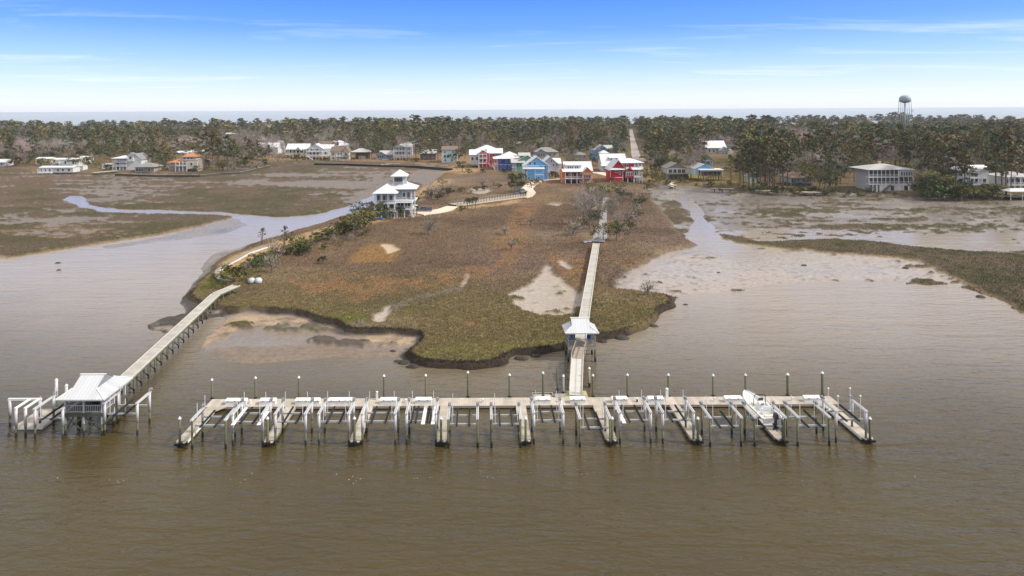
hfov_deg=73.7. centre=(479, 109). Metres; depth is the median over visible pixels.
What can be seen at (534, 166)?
house
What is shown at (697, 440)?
dock piling
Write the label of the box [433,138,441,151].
pine tree
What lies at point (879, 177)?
house
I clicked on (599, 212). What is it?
bare shrub
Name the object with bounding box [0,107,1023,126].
ocean
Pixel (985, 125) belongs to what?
pine tree
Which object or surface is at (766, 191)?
shore dock
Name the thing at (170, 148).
pine tree
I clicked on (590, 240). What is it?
seawall
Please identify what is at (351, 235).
bare shrub
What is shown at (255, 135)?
bare tree
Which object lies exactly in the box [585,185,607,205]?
bare tree
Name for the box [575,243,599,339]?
marsh walkway
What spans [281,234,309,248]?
oak tree
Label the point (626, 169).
house
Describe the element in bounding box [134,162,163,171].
house
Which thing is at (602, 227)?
oak tree
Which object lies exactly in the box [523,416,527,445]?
dock piling
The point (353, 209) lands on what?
oak tree
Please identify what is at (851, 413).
lift
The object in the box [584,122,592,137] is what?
pine tree
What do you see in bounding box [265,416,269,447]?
dock piling
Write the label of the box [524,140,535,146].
oak tree
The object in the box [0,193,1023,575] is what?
river
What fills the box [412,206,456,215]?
driveway
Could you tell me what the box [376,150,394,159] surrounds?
house
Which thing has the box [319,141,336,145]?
house
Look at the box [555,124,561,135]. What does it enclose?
pine tree
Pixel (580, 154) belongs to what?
house
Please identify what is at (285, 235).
young pine
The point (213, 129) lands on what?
pine tree
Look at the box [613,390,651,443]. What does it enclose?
lift
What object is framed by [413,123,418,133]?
pine tree
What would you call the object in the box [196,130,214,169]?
pine tree
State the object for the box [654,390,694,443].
lift
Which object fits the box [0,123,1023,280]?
ground
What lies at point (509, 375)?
dock piling
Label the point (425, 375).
dock piling
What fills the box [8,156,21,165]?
bush
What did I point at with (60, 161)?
mobile home
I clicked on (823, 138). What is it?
pine tree
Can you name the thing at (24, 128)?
pine tree
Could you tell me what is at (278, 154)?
bare tree
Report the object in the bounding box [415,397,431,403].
dock box
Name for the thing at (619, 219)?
bare tree
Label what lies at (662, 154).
pine tree
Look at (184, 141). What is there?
pine tree
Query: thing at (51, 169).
house
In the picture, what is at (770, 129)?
pine tree
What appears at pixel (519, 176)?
oak tree
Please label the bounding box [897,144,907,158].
pine tree
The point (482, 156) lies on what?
house
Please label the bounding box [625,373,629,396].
dock piling
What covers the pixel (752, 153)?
pine tree
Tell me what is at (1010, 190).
shore pavilion
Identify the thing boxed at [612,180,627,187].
oak tree
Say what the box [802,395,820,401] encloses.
dock box
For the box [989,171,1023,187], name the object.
house
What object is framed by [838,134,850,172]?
pine tree
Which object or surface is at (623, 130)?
pine tree
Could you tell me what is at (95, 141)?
pine tree
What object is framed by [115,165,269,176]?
seawall
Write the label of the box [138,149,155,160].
oak tree
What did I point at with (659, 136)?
pine tree
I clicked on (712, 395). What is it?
dock piling
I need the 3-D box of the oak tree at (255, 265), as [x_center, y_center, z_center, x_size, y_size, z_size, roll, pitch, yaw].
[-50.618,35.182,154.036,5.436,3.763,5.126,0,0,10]
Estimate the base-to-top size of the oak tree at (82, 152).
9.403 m
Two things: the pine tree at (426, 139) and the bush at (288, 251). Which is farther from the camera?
the pine tree at (426, 139)
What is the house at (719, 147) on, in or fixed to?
on the ground at (721, 159)
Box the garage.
[102,163,113,168]
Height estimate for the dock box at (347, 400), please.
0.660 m
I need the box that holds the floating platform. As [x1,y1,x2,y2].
[14,409,60,429]
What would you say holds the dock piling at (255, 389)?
in the river
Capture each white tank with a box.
[248,277,254,283]
[255,277,261,283]
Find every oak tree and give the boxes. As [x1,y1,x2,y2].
[0,152,15,158]
[21,150,40,163]
[33,146,46,156]
[41,147,60,157]
[42,159,54,165]
[66,155,83,164]
[73,148,87,154]
[82,151,95,156]
[93,144,110,160]
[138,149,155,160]
[158,155,174,167]
[191,146,210,155]
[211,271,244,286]
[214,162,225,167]
[229,144,246,161]
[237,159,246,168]
[241,269,261,278]
[243,256,266,271]
[254,252,274,263]
[255,147,269,158]
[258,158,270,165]
[279,245,293,250]
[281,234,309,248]
[321,227,338,237]
[327,222,343,231]
[333,212,375,234]
[341,155,351,159]
[346,210,376,226]
[348,201,369,212]
[357,201,384,215]
[361,145,381,153]
[369,139,377,148]
[374,209,389,217]
[375,144,384,151]
[418,148,435,154]
[428,143,445,151]
[446,148,465,159]
[454,161,470,171]
[459,142,473,155]
[470,142,483,148]
[506,146,516,153]
[506,172,538,191]
[519,146,533,153]
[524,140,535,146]
[536,142,546,147]
[562,146,575,153]
[566,157,583,160]
[573,218,588,227]
[585,182,605,192]
[585,209,602,218]
[587,152,596,165]
[589,222,615,239]
[595,184,614,196]
[605,220,629,240]
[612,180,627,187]
[613,187,631,199]
[614,144,627,153]
[640,166,662,183]
[647,147,668,158]
[649,157,669,169]
[651,157,668,168]
[651,174,666,182]
[659,157,681,162]
[690,154,708,164]
[740,164,775,185]
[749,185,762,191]
[802,164,822,174]
[805,169,832,187]
[814,168,842,188]
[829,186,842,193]
[847,159,871,171]
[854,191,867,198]
[907,175,938,198]
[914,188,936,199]
[915,170,956,197]
[924,179,954,195]
[931,167,961,183]
[946,183,963,199]
[957,181,980,186]
[963,186,987,199]
[983,184,1008,197]
[989,183,1004,196]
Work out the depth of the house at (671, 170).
346.32 m
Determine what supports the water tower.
on the ground at (721, 159)
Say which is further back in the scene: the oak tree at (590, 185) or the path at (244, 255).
the oak tree at (590, 185)
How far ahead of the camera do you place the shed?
422.02 m
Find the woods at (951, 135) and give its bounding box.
[0,117,1023,177]
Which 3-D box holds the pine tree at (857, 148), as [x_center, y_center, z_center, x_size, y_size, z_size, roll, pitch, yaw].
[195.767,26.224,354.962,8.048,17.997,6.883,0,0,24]
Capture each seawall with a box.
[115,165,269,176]
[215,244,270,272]
[314,163,452,170]
[583,227,601,242]
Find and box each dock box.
[225,398,239,404]
[260,398,276,404]
[295,397,310,404]
[313,397,320,404]
[328,397,343,404]
[343,397,352,404]
[380,397,396,403]
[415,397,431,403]
[534,396,550,403]
[569,396,585,402]
[611,396,627,402]
[647,396,663,402]
[723,395,742,402]
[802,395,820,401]
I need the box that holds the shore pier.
[120,285,239,400]
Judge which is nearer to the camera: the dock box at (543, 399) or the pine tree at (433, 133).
the dock box at (543, 399)
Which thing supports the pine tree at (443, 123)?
on the ground at (721, 159)
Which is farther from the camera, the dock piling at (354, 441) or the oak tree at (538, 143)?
the oak tree at (538, 143)
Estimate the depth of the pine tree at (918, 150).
295.22 m
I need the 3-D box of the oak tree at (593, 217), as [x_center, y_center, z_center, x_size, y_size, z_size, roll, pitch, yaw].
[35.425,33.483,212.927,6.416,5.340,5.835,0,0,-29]
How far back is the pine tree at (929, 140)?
291.57 m
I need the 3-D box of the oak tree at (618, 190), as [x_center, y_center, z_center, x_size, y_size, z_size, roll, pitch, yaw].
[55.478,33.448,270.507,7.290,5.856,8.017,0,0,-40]
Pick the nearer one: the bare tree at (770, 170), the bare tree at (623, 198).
the bare tree at (623, 198)
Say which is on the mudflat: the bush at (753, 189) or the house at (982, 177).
the bush at (753, 189)
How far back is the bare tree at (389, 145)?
527.31 m
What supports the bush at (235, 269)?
on the marsh
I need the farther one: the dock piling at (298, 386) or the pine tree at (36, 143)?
the pine tree at (36, 143)
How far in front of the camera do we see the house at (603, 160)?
392.98 m
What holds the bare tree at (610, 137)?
on the ground at (721, 159)
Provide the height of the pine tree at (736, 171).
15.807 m
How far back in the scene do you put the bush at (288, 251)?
172.94 m
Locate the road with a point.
(635, 154)
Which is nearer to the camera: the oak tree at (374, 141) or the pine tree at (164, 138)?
the pine tree at (164, 138)
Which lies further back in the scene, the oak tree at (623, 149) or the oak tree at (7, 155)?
the oak tree at (623, 149)
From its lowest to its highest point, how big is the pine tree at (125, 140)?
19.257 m
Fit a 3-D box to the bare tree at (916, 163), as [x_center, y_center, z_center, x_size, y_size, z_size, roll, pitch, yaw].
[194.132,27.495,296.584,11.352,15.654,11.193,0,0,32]
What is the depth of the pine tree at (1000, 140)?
283.15 m
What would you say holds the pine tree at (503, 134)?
on the ground at (721, 159)
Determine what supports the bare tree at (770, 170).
on the ground at (721, 159)
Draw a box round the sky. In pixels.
[0,0,1023,111]
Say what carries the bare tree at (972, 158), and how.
on the ground at (721, 159)
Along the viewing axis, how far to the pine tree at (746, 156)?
302.76 m
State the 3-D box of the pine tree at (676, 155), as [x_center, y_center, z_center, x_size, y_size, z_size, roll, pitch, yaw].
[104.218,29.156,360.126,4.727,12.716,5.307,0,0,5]
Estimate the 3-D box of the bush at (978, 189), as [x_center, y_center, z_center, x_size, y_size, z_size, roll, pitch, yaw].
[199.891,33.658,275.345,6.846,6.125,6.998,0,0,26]
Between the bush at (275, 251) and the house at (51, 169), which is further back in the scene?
the house at (51, 169)
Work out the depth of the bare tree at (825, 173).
305.02 m
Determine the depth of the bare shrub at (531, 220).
215.33 m
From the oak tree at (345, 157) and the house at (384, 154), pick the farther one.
the house at (384, 154)
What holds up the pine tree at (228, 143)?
on the marsh
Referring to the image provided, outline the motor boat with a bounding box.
[743,390,781,431]
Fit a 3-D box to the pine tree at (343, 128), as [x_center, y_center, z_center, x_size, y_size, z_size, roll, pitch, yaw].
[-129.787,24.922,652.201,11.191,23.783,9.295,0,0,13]
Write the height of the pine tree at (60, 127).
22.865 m
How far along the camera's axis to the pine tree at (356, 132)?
547.16 m
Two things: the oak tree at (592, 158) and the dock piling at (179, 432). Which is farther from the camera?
the oak tree at (592, 158)
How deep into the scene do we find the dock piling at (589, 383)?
92.22 m
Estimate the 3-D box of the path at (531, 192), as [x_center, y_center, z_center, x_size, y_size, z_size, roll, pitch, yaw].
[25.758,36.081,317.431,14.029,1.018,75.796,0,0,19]
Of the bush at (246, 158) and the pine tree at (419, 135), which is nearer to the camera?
the bush at (246, 158)
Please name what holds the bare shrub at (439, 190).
on the marsh
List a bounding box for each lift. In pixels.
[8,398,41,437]
[32,391,81,438]
[102,387,152,434]
[190,395,236,449]
[231,392,272,445]
[273,392,313,445]
[317,391,355,444]
[361,391,399,444]
[405,391,438,444]
[447,402,478,447]
[490,394,521,447]
[530,390,563,443]
[574,401,611,447]
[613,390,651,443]
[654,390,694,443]
[699,396,742,446]
[742,396,786,446]
[783,395,830,446]
[820,387,867,442]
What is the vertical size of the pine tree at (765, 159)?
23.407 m
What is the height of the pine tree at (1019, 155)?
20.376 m
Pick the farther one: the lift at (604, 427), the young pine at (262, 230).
the young pine at (262, 230)
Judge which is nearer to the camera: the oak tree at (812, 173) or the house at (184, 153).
the oak tree at (812, 173)
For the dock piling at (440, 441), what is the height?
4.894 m
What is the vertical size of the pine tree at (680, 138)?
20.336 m
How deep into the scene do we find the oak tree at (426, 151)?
487.96 m
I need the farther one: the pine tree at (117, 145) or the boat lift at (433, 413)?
the pine tree at (117, 145)
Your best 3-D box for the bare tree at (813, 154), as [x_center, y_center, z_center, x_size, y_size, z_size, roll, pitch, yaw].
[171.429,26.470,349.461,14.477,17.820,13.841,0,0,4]
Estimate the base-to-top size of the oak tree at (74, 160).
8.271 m
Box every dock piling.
[177,417,182,447]
[210,379,213,399]
[253,376,257,398]
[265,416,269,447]
[298,376,299,396]
[352,416,356,446]
[382,375,385,396]
[424,374,427,396]
[439,417,443,446]
[466,371,469,397]
[507,373,511,397]
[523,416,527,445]
[541,372,543,395]
[555,368,558,393]
[561,374,564,393]
[587,367,591,386]
[591,374,594,396]
[611,417,614,445]
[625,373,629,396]
[667,373,670,396]
[695,417,699,444]
[711,374,714,396]
[744,373,746,389]
[780,417,783,444]
[785,373,789,395]
[820,371,824,395]
[867,417,872,443]
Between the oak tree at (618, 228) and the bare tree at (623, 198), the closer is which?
the oak tree at (618, 228)
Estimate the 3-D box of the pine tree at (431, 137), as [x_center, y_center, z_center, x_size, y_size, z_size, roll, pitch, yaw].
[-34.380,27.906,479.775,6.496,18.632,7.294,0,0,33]
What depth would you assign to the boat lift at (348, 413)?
77.30 m
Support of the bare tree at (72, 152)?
on the ground at (721, 159)
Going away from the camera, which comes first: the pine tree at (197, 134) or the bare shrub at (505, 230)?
the bare shrub at (505, 230)
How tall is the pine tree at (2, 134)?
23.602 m
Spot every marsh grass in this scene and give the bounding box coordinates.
[0,160,1023,312]
[189,183,688,363]
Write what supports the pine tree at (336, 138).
on the ground at (721, 159)
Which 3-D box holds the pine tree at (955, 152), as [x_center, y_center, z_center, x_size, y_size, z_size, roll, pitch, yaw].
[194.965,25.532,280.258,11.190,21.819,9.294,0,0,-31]
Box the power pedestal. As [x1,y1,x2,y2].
[665,388,668,398]
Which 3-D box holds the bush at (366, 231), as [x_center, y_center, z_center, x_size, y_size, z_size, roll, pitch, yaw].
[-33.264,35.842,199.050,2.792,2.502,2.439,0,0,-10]
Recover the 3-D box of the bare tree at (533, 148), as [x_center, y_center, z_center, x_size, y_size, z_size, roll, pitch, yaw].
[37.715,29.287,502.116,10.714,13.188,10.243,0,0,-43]
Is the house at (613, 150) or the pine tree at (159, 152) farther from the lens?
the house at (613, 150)
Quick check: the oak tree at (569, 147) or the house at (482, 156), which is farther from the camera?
the oak tree at (569, 147)
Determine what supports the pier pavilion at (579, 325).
in the river
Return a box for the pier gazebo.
[55,373,132,435]
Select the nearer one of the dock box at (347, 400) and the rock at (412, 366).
the dock box at (347, 400)
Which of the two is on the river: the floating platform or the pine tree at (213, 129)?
the floating platform
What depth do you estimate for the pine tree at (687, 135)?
457.34 m
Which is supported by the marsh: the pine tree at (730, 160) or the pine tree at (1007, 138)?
the pine tree at (1007, 138)
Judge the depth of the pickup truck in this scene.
242.20 m
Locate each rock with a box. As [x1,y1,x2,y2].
[397,360,409,364]
[405,364,418,368]
[514,355,528,360]
[530,354,540,357]
[597,339,606,342]
[615,334,629,339]
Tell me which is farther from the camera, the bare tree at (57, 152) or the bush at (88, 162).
the bare tree at (57, 152)
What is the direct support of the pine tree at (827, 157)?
on the ground at (721, 159)
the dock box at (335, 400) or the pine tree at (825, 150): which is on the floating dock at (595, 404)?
the dock box at (335, 400)
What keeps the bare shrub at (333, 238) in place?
on the marsh
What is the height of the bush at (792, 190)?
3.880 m
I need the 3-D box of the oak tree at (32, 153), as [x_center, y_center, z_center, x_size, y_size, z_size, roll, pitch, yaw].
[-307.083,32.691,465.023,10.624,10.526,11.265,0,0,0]
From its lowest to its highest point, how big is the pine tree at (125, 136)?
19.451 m
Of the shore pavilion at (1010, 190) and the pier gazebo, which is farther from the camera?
the shore pavilion at (1010, 190)
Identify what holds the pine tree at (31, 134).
on the ground at (721, 159)
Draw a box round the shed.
[73,165,87,169]
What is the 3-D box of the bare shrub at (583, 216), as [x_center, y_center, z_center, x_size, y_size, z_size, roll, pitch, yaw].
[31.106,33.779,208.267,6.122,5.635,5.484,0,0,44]
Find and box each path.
[522,178,559,197]
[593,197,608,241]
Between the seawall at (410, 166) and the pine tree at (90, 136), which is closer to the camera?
the seawall at (410, 166)
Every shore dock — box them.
[91,170,116,174]
[710,188,733,192]
[754,190,779,193]
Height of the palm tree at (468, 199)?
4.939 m
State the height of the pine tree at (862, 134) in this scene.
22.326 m
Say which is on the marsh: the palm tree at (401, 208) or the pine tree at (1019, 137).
the palm tree at (401, 208)
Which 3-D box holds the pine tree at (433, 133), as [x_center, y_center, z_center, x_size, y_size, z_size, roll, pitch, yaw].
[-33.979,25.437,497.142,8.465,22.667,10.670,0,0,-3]
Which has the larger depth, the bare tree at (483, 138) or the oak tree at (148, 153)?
the bare tree at (483, 138)
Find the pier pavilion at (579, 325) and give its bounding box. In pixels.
[562,317,598,361]
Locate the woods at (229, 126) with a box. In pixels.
[0,111,1023,141]
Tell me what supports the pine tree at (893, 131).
on the ground at (721, 159)
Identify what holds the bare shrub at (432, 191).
on the marsh
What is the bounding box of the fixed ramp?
[571,341,586,358]
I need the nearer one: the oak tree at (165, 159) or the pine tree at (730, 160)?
the pine tree at (730, 160)
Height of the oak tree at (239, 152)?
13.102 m
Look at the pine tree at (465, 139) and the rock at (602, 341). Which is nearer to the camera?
the rock at (602, 341)
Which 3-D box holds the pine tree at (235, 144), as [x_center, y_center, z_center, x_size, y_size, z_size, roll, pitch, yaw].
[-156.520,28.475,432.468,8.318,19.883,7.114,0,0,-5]
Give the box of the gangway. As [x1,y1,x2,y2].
[569,353,583,395]
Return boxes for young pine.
[258,228,265,243]
[279,225,289,255]
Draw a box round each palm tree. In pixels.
[397,206,404,219]
[464,197,471,209]
[472,197,478,208]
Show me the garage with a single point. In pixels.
(108, 166)
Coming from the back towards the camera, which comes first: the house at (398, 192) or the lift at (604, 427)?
the house at (398, 192)
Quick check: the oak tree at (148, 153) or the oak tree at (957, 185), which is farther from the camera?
the oak tree at (148, 153)
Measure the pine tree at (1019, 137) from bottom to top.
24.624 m
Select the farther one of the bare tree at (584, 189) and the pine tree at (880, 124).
the pine tree at (880, 124)
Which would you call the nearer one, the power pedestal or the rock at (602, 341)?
the power pedestal
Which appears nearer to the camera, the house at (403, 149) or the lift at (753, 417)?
the lift at (753, 417)
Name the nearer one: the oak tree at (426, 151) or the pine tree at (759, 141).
the pine tree at (759, 141)
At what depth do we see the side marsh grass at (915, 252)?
210.01 m
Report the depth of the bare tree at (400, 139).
591.35 m
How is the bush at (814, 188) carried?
on the marsh
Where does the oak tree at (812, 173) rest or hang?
on the ground at (721, 159)
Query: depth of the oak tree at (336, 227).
198.96 m
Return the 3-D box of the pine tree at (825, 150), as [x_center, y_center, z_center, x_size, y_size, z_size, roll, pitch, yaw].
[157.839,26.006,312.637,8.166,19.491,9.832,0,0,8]
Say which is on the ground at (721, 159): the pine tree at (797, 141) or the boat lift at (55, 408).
the pine tree at (797, 141)
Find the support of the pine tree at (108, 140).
on the ground at (721, 159)
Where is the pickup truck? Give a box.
[417,206,432,211]
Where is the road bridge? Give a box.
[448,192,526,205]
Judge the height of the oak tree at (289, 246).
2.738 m
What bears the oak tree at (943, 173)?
on the ground at (721, 159)
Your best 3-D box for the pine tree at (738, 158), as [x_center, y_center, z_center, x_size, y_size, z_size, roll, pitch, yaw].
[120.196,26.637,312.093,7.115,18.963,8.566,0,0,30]
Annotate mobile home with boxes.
[36,157,55,163]
[51,158,83,165]
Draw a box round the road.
[629,129,646,160]
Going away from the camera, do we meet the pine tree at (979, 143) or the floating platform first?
the floating platform
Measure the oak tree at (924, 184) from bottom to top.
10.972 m
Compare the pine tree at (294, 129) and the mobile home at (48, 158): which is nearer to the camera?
the mobile home at (48, 158)
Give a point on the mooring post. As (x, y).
(56, 385)
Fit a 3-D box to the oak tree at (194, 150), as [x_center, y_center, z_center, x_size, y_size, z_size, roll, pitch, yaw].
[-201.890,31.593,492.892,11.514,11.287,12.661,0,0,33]
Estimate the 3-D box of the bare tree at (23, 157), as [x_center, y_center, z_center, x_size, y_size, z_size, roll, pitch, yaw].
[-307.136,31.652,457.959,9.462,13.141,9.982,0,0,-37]
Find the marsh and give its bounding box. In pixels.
[0,158,1023,369]
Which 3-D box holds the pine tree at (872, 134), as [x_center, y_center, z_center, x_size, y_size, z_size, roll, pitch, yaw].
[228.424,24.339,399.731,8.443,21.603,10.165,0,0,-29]
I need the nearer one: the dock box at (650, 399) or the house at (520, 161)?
the dock box at (650, 399)
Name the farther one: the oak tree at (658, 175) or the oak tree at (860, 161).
the oak tree at (860, 161)
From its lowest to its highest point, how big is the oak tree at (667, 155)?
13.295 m
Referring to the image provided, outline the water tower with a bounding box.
[896,95,913,125]
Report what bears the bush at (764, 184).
on the marsh
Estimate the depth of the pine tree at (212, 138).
428.84 m
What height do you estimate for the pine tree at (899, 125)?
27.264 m
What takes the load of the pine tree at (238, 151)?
on the marsh
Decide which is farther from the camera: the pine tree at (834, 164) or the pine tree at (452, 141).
the pine tree at (452, 141)
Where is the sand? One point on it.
(227, 328)
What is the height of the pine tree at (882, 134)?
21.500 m
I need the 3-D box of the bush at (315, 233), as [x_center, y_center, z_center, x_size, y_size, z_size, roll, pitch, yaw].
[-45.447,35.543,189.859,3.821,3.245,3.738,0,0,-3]
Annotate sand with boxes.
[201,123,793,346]
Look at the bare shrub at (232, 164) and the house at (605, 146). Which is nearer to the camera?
the bare shrub at (232, 164)
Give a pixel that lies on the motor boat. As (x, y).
(760, 407)
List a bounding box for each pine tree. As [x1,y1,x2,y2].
[0,130,9,157]
[2,127,11,140]
[4,136,15,152]
[7,139,18,156]
[20,125,27,135]
[23,130,34,147]
[32,139,39,157]
[34,124,42,138]
[57,125,66,138]
[62,131,72,146]
[70,135,80,149]
[83,132,94,146]
[90,138,100,151]
[101,130,113,143]
[105,139,115,152]
[111,144,122,156]
[119,137,128,152]
[121,135,132,150]
[124,124,132,138]
[148,145,156,158]
[151,127,164,148]
[153,150,164,163]
[158,140,168,155]
[160,137,168,154]
[165,146,174,158]
[170,139,180,153]
[171,131,178,149]
[179,140,188,153]
[182,127,192,150]
[189,130,204,153]
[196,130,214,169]
[204,132,217,168]
[212,124,221,135]
[212,137,225,155]
[219,134,234,169]
[226,139,238,157]
[228,140,237,162]
[235,150,243,163]
[245,139,255,155]
[250,140,261,162]
[265,145,272,160]
[274,121,279,141]
[290,125,300,138]
[304,123,312,138]
[332,132,338,146]
[338,123,349,142]
[352,128,362,144]
[359,135,365,145]
[372,127,380,150]
[391,136,397,145]
[411,131,421,147]
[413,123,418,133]
[415,129,425,146]
[423,135,428,147]
[427,136,436,151]
[428,129,438,145]
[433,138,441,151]
[440,121,448,135]
[450,127,462,139]
[450,135,457,145]
[461,136,469,148]
[497,129,506,144]
[528,123,536,135]
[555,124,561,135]
[560,124,568,147]
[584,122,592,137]
[591,129,596,139]
[593,122,600,135]
[596,128,609,144]
[619,124,627,139]
[639,144,651,174]
[644,133,651,162]
[648,135,660,171]
[649,133,667,154]
[660,138,669,164]
[667,129,682,147]
[674,133,687,150]
[674,153,681,162]
[684,131,694,149]
[686,146,692,165]
[723,155,735,168]
[733,152,746,184]
[735,147,749,185]
[741,138,763,186]
[741,140,759,189]
[746,129,761,146]
[746,155,758,185]
[749,137,773,189]
[753,135,777,192]
[756,137,775,181]
[761,151,772,181]
[763,126,781,184]
[765,142,784,189]
[772,138,798,190]
[777,147,794,189]
[791,137,803,156]
[797,136,809,155]
[798,159,813,187]
[806,141,820,158]
[810,157,819,182]
[814,145,832,185]
[816,136,830,155]
[822,153,837,185]
[827,141,850,190]
[837,144,851,177]
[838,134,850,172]
[846,148,859,181]
[848,143,863,163]
[854,132,871,158]
[859,153,873,164]
[863,133,879,163]
[873,122,888,133]
[876,132,888,163]
[886,128,904,165]
[887,128,904,165]
[890,123,906,165]
[896,130,916,165]
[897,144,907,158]
[903,124,922,151]
[911,137,933,171]
[912,150,927,168]
[915,133,940,175]
[924,134,945,178]
[927,138,957,176]
[939,145,969,189]
[939,146,960,180]
[956,150,978,181]
[960,158,977,180]
[969,128,989,164]
[970,133,985,153]
[977,129,993,165]
[979,123,990,138]
[981,131,1014,196]
[983,127,1023,196]
[985,137,1015,185]
[991,155,1003,172]
[997,145,1023,187]
[1007,131,1023,171]
[1008,144,1023,187]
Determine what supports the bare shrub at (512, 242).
on the marsh
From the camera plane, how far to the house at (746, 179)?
324.00 m
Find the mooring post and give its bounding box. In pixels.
[54,378,57,406]
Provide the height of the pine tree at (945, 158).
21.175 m
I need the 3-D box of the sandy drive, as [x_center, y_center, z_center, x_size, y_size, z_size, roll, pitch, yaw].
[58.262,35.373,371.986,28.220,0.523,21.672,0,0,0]
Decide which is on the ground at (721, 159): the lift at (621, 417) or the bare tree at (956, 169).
the bare tree at (956, 169)
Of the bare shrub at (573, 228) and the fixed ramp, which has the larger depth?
the bare shrub at (573, 228)
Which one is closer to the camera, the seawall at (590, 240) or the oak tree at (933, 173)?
the seawall at (590, 240)
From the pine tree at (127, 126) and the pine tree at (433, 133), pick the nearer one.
the pine tree at (433, 133)
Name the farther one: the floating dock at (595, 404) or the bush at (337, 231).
the bush at (337, 231)
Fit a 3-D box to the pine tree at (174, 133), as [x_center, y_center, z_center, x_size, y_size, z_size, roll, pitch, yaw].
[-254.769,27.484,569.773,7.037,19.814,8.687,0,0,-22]
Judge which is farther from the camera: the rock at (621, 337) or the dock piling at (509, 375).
the rock at (621, 337)
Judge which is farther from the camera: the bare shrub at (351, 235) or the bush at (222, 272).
the bare shrub at (351, 235)
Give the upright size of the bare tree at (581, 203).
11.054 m
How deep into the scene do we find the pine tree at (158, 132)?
515.35 m
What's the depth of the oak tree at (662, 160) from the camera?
360.34 m
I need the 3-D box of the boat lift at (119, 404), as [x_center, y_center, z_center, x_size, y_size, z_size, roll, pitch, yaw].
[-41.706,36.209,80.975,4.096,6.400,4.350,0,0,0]
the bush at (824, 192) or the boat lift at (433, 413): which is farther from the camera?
the bush at (824, 192)
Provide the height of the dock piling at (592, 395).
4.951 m
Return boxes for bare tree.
[12,144,28,160]
[16,151,27,161]
[47,141,66,155]
[65,147,76,157]
[242,129,250,135]
[247,132,258,143]
[253,137,266,154]
[265,138,276,156]
[272,150,284,165]
[348,139,358,149]
[383,142,392,148]
[394,133,406,142]
[464,135,478,144]
[475,134,487,144]
[525,141,538,152]
[554,131,565,144]
[565,147,577,160]
[568,193,594,219]
[572,184,611,228]
[576,182,598,204]
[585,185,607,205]
[589,146,601,155]
[604,201,618,215]
[606,133,621,142]
[612,210,624,224]
[615,193,628,209]
[677,147,702,178]
[689,144,703,152]
[754,159,781,188]
[781,157,799,172]
[794,152,812,168]
[800,144,826,165]
[801,150,821,178]
[814,166,834,186]
[881,148,900,164]
[907,167,929,195]
[912,158,940,176]
[943,161,967,184]
[956,152,981,164]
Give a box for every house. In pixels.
[0,159,13,165]
[37,166,80,173]
[111,152,150,169]
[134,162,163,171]
[167,153,204,171]
[175,151,189,154]
[258,143,281,153]
[285,143,310,157]
[306,143,334,159]
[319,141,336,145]
[330,146,350,160]
[351,148,371,158]
[372,170,418,218]
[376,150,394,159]
[393,143,412,159]
[419,149,437,159]
[441,146,457,162]
[469,145,502,167]
[492,151,518,169]
[510,152,530,171]
[522,155,548,179]
[533,147,557,156]
[542,155,561,174]
[560,161,593,183]
[573,152,585,160]
[590,144,611,158]
[596,154,625,171]
[605,158,645,182]
[609,147,618,153]
[656,151,675,161]
[661,161,687,179]
[688,152,712,164]
[688,163,723,181]
[702,141,733,153]
[744,172,761,182]
[779,171,813,185]
[850,161,914,191]
[941,165,988,185]
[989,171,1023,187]
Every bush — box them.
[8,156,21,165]
[36,158,45,165]
[80,156,95,165]
[218,266,229,274]
[221,263,249,281]
[236,154,253,166]
[248,252,263,264]
[265,250,279,261]
[280,244,297,253]
[290,153,301,160]
[292,242,307,253]
[295,241,312,251]
[297,246,308,254]
[309,232,322,241]
[316,256,327,261]
[326,227,339,238]
[334,219,356,230]
[337,222,352,234]
[349,218,363,230]
[362,228,369,233]
[442,187,454,195]
[626,222,635,228]
[634,198,645,204]
[757,181,766,189]
[767,185,779,194]
[789,188,799,195]
[809,186,820,194]
[819,190,829,195]
[911,179,941,194]
[929,184,952,200]
[938,188,956,199]
[950,183,976,200]
[965,186,985,197]
[976,184,1003,198]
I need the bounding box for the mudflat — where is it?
[0,160,1023,368]
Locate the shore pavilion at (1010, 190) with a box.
[1001,188,1023,199]
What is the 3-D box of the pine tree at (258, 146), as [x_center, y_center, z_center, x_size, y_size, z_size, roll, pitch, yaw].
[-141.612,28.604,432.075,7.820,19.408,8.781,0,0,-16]
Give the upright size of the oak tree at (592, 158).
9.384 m
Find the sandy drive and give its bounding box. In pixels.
[592,172,605,175]
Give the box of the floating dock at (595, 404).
[174,391,875,445]
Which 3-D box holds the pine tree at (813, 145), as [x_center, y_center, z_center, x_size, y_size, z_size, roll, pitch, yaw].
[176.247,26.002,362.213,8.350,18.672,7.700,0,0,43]
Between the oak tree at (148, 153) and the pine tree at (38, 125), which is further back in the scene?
the pine tree at (38, 125)
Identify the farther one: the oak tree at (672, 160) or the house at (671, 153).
the house at (671, 153)
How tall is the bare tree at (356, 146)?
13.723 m
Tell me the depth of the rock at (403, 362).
101.08 m
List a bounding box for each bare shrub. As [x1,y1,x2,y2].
[205,156,218,167]
[224,158,236,169]
[249,160,262,169]
[258,253,285,272]
[261,235,284,258]
[327,233,338,243]
[346,231,355,239]
[416,214,438,234]
[423,183,441,198]
[434,182,445,195]
[475,176,486,184]
[500,223,509,234]
[503,238,515,249]
[526,212,537,224]
[560,217,585,235]
[575,211,588,225]
[591,204,607,218]
[619,210,635,222]
[627,188,636,199]
[629,198,641,214]
[631,205,642,215]
[639,279,655,294]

